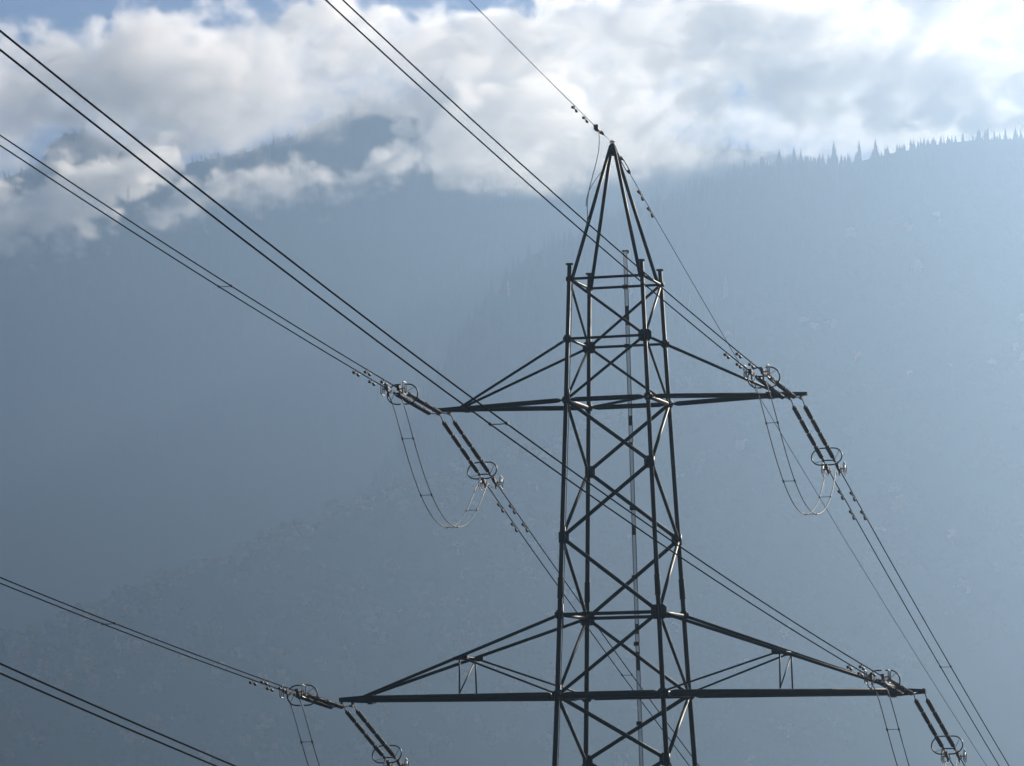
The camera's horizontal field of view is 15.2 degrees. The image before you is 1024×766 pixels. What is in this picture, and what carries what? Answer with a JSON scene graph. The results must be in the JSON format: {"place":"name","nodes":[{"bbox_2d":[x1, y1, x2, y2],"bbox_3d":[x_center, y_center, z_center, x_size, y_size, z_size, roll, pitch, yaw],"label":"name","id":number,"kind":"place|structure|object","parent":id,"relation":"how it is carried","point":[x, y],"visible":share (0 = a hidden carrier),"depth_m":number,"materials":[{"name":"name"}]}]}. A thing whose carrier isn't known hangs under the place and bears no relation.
{"place":"outdoors","nodes":[
{"label":"outdoors","id":0,"kind":"place"},
{"bbox_2d":[0,104,852,644],"bbox_3d":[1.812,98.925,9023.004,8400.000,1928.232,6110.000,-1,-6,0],"label":"mountain","id":1,"kind":"structure","parent":0,"point":[72,532],"depth_m":9637.95,"materials":[{"name":"grey stone"}]},
{"bbox_2d":[0,95,771,465],"bbox_3d":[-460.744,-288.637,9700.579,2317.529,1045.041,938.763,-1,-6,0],"label":"forest","id":2,"kind":"object","parent":1,"relation":"on","point":[252,323],"visible":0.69,"depth_m":9747.62,"materials":[{"name":"plant"}]},
{"bbox_2d":[0,138,1023,765],"bbox_3d":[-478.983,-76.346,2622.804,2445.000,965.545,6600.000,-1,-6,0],"label":"hills","id":3,"kind":"structure","parent":0,"point":[990,674],"depth_m":3815.29,"materials":[{"name":"plant"}]},
{"bbox_2d":[54,612,65,628],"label":"broadleaf tree","id":4,"kind":"object","parent":3,"relation":"on","point":[60,617],"visible":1,"depth_m":3742.79,"materials":[{"name":"grey plant"}]},
{"bbox_2d":[60,607,70,627],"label":"broadleaf tree","id":5,"kind":"object","parent":3,"relation":"on","point":[67,619],"visible":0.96,"depth_m":3743.83,"materials":[{"name":"grey plant"}]},
{"bbox_2d":[99,595,114,613],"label":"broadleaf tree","id":6,"kind":"object","parent":3,"relation":"on","point":[105,600],"visible":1,"depth_m":3758.86,"materials":[{"name":"grey plant"}]},
{"bbox_2d":[189,558,201,573],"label":"broadleaf tree","id":7,"kind":"object","parent":3,"relation":"on","point":[194,563],"visible":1,"depth_m":3848.47,"materials":[{"name":"grey plant"}]},
{"bbox_2d":[201,556,222,571],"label":"broadleaf tree","id":8,"kind":"object","parent":3,"relation":"on","point":[213,564],"visible":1,"depth_m":3832.29,"materials":[{"name":"grey plant"}]},
{"bbox_2d":[290,524,300,539],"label":"broadleaf tree","id":9,"kind":"object","parent":3,"relation":"on","point":[297,527],"visible":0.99,"depth_m":3905.21,"materials":[{"name":"grey plant"}]},
{"bbox_2d":[302,525,312,539],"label":"broadleaf tree","id":10,"kind":"object","parent":3,"relation":"on","point":[310,533],"visible":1,"depth_m":3907.41,"materials":[{"name":"grey plant"}]},
{"bbox_2d":[355,497,372,511],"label":"broadleaf tree","id":11,"kind":"object","parent":3,"relation":"on","point":[360,502],"visible":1,"depth_m":3951.94,"materials":[{"name":"grey plant"}]},
{"bbox_2d":[460,458,469,470],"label":"broadleaf tree","id":12,"kind":"object","parent":3,"relation":"on","point":[464,463],"visible":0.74,"depth_m":4060.66,"materials":[{"name":"grey plant"}]},
{"bbox_2d":[466,456,480,473],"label":"broadleaf tree","id":13,"kind":"object","parent":3,"relation":"on","point":[476,460],"visible":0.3,"depth_m":4050.92,"materials":[{"name":"grey plant"}]},
{"bbox_2d":[0,158,1023,765],"bbox_3d":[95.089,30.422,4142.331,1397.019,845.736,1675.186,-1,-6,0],"label":"forest","id":14,"kind":"object","parent":3,"relation":"on","point":[310,610],"visible":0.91,"depth_m":3806.96,"materials":[{"name":"green plant"}]},
{"bbox_2d":[507,445,519,453],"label":"broadleaf tree","id":15,"kind":"object","parent":3,"relation":"on","point":[514,449],"visible":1,"depth_m":4114.75,"materials":[{"name":"grey plant"}]},
{"bbox_2d":[17,131,1023,643],"bbox_3d":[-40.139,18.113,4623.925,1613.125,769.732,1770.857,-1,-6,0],"label":"forest","id":16,"kind":"object","parent":3,"relation":"on","point":[757,251],"visible":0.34,"depth_m":4883.67,"materials":[{"name":"plant"}]},
{"bbox_2d":[515,439,532,450],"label":"broadleaf tree","id":17,"kind":"object","parent":3,"relation":"on","point":[527,443],"visible":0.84,"depth_m":4136.68,"materials":[{"name":"grey plant"}]},
{"bbox_2d":[527,449,537,458],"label":"broadleaf tree","id":18,"kind":"object","parent":3,"relation":"on","point":[535,453],"visible":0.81,"depth_m":4124.89,"materials":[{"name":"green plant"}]},
{"bbox_2d":[538,447,551,457],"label":"broadleaf tree","id":19,"kind":"object","parent":3,"relation":"on","point":[544,454],"visible":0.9,"depth_m":4143.05,"materials":[{"name":"grey plant"}]},
{"bbox_2d":[549,443,558,455],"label":"broadleaf tree","id":20,"kind":"object","parent":3,"relation":"on","point":[555,449],"visible":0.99,"depth_m":4162.22,"materials":[{"name":"grey plant"}]},
{"bbox_2d":[571,434,580,443],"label":"broadleaf tree","id":21,"kind":"object","parent":3,"relation":"on","point":[574,439],"visible":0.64,"depth_m":4194.98,"materials":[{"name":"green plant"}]},
{"bbox_2d":[578,419,585,428],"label":"broadleaf tree","id":22,"kind":"object","parent":3,"relation":"on","point":[581,423],"visible":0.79,"depth_m":4226.68,"materials":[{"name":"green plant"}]},
{"bbox_2d":[591,421,597,431],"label":"broadleaf tree","id":23,"kind":"object","parent":3,"relation":"on","point":[593,426],"visible":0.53,"depth_m":4245.58,"materials":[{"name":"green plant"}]},
{"bbox_2d":[594,413,608,426],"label":"broadleaf tree","id":24,"kind":"object","parent":3,"relation":"on","point":[600,417],"visible":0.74,"depth_m":4242.17,"materials":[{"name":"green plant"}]},
{"bbox_2d":[607,409,620,421],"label":"broadleaf tree","id":25,"kind":"object","parent":3,"relation":"on","point":[613,415],"visible":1,"depth_m":4263.25,"materials":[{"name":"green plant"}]},
{"bbox_2d":[622,408,636,417],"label":"broadleaf tree","id":26,"kind":"object","parent":3,"relation":"on","point":[625,414],"visible":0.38,"depth_m":4278.54,"materials":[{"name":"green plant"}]},
{"bbox_2d":[339,131,926,765],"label":"pylon","id":27,"kind":"object","parent":3,"relation":"on","point":[659,613],"visible":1,"depth_m":165.06,"materials":[{"name":"metal"}]},
{"bbox_2d":[279,684,353,708],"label":"insulator set","id":28,"kind":"object","parent":27,"relation":"attached to","point":[313,699],"visible":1,"depth_m":162.93,"materials":[{"name":"grey metal"}]},
{"bbox_2d":[0,577,296,691],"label":"conductor bundle","id":29,"kind":"object","parent":28,"relation":"attached to","point":[261,682],"visible":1,"depth_m":148.25,"materials":[{"name":"black metal"}]},
{"bbox_2d":[340,702,408,765],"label":"insulator set","id":30,"kind":"object","parent":27,"relation":"attached to","point":[373,731],"visible":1,"depth_m":170.30,"materials":[{"name":"grey metal"}]},
{"bbox_2d":[288,699,319,765],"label":"jumper loop","id":31,"kind":"object","parent":30,"relation":"hanging from","point":[299,734],"visible":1,"depth_m":161.51,"materials":[{"name":"black metal"}]},
{"bbox_2d":[380,381,450,415],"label":"insulator set","id":32,"kind":"object","parent":27,"relation":"attached to","point":[414,398],"visible":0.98,"depth_m":163.06,"materials":[{"name":"black ceramic"}]},
{"bbox_2d":[0,135,397,388],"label":"conductor bundle","id":33,"kind":"object","parent":32,"relation":"attached to","point":[355,371],"visible":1,"depth_m":142.35,"materials":[{"name":"black metal"}]},
{"bbox_2d":[440,414,503,489],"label":"insulator set","id":34,"kind":"object","parent":27,"relation":"attached to","point":[472,449],"visible":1,"depth_m":170.60,"materials":[{"name":"black ceramic"}]},
{"bbox_2d":[389,396,495,527],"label":"jumper loop","id":35,"kind":"object","parent":34,"relation":"hanging from","point":[466,510],"visible":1,"depth_m":162.43,"materials":[{"name":"black metal"}]},
{"bbox_2d":[488,485,698,765],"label":"conductor bundle","id":36,"kind":"object","parent":34,"relation":"attached to","point":[523,524],"visible":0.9,"depth_m":179.35,"materials":[{"name":"black metal"}]},
{"bbox_2d":[469,0,610,141],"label":"earth wire","id":37,"kind":"object","parent":27,"relation":"attached to","point":[596,127],"visible":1,"depth_m":162.97,"materials":[{"name":"black metal"}]},
{"bbox_2d":[744,364,802,399],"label":"insulator set","id":38,"kind":"object","parent":27,"relation":"attached to","point":[764,373],"visible":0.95,"depth_m":158.86,"materials":[{"name":"grey metal"}]},
{"bbox_2d":[325,0,761,371],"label":"conductor bundle","id":39,"kind":"object","parent":38,"relation":"attached to","point":[437,102],"visible":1,"depth_m":130.38,"materials":[{"name":"black metal"}]},
{"bbox_2d":[618,153,986,765],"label":"earth wire","id":40,"kind":"object","parent":27,"relation":"attached to","point":[640,193],"visible":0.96,"depth_m":181.67,"materials":[{"name":"black metal"}]},
{"bbox_2d":[791,395,846,476],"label":"insulator set","id":41,"kind":"object","parent":27,"relation":"attached to","point":[812,440],"visible":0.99,"depth_m":166.51,"materials":[{"name":"grey metal"}]},
{"bbox_2d":[752,379,838,514],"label":"jumper loop","id":42,"kind":"object","parent":41,"relation":"hanging from","point":[777,422],"visible":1,"depth_m":158.12,"materials":[{"name":"black metal"}]},
{"bbox_2d":[830,472,1008,765],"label":"conductor bundle","id":43,"kind":"object","parent":41,"relation":"attached to","point":[850,510],"visible":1,"depth_m":177.24,"materials":[{"name":"black metal"}]},
{"bbox_2d":[864,669,917,695],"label":"insulator set","id":44,"kind":"object","parent":27,"relation":"attached to","point":[895,684],"visible":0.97,"depth_m":156.17,"materials":[{"name":"grey metal"}]},
{"bbox_2d":[0,30,882,676],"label":"conductor bundle","id":45,"kind":"object","parent":44,"relation":"attached to","point":[860,672],"visible":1,"depth_m":101.02,"materials":[{"name":"black metal"}]},
{"bbox_2d":[914,688,966,763],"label":"insulator set","id":46,"kind":"object","parent":27,"relation":"attached to","point":[946,754],"visible":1,"depth_m":163.97,"materials":[{"name":"grey metal"}]},
{"bbox_2d":[872,685,958,765],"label":"jumper loop","id":47,"kind":"object","parent":46,"relation":"hanging from","point":[887,729],"visible":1,"depth_m":154.95,"materials":[{"name":"black metal"}]},
{"bbox_2d":[635,401,645,415],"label":"broadleaf tree","id":48,"kind":"object","parent":3,"relation":"on","point":[642,410],"visible":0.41,"depth_m":4294.08,"materials":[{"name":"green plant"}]},
{"bbox_2d":[774,150,783,167],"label":"conifer tree","id":49,"kind":"object","parent":3,"relation":"on","point":[780,159],"visible":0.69,"depth_m":5091.76,"materials":[{"name":"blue plant"}]},
{"bbox_2d":[791,146,797,165],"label":"conifer tree","id":50,"kind":"object","parent":3,"relation":"on","point":[794,159],"visible":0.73,"depth_m":5093.05,"materials":[{"name":"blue plant"}]},
{"bbox_2d":[830,140,838,163],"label":"conifer tree","id":51,"kind":"object","parent":3,"relation":"on","point":[834,156],"visible":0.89,"depth_m":5092.74,"materials":[{"name":"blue plant"}]},
{"bbox_2d":[857,141,861,161],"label":"conifer tree","id":52,"kind":"object","parent":3,"relation":"on","point":[859,152],"visible":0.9,"depth_m":5093.27,"materials":[{"name":"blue plant"}]},
{"bbox_2d":[873,140,879,157],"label":"conifer tree","id":53,"kind":"object","parent":3,"relation":"on","point":[876,154],"visible":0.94,"depth_m":5093.46,"materials":[{"name":"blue plant"}]},
{"bbox_2d":[971,135,974,145],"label":"conifer tree","id":54,"kind":"object","parent":3,"relation":"on","point":[972,142],"visible":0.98,"depth_m":5072.69,"materials":[{"name":"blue plant"}]},
{"bbox_2d":[1003,129,1007,140],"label":"conifer tree","id":55,"kind":"object","parent":3,"relation":"on","point":[1005,137],"visible":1,"depth_m":5088.99,"materials":[{"name":"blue plant"}]},
{"bbox_2d":[0,0,1023,179],"label":"sky","id":56,"kind":"structure","parent":0,"point":[185,78],"materials":[{"name":"white"}]},
{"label":"insulator set","id":57,"kind":"object","parent":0,"visible":0},
{"bbox_2d":[0,663,235,765],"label":"conductor bundle","id":58,"kind":"object","parent":57,"relation":"attached to","point":[53,687],"visible":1,"depth_m":91.02,"materials":[{"name":"black metal"}]}
]}

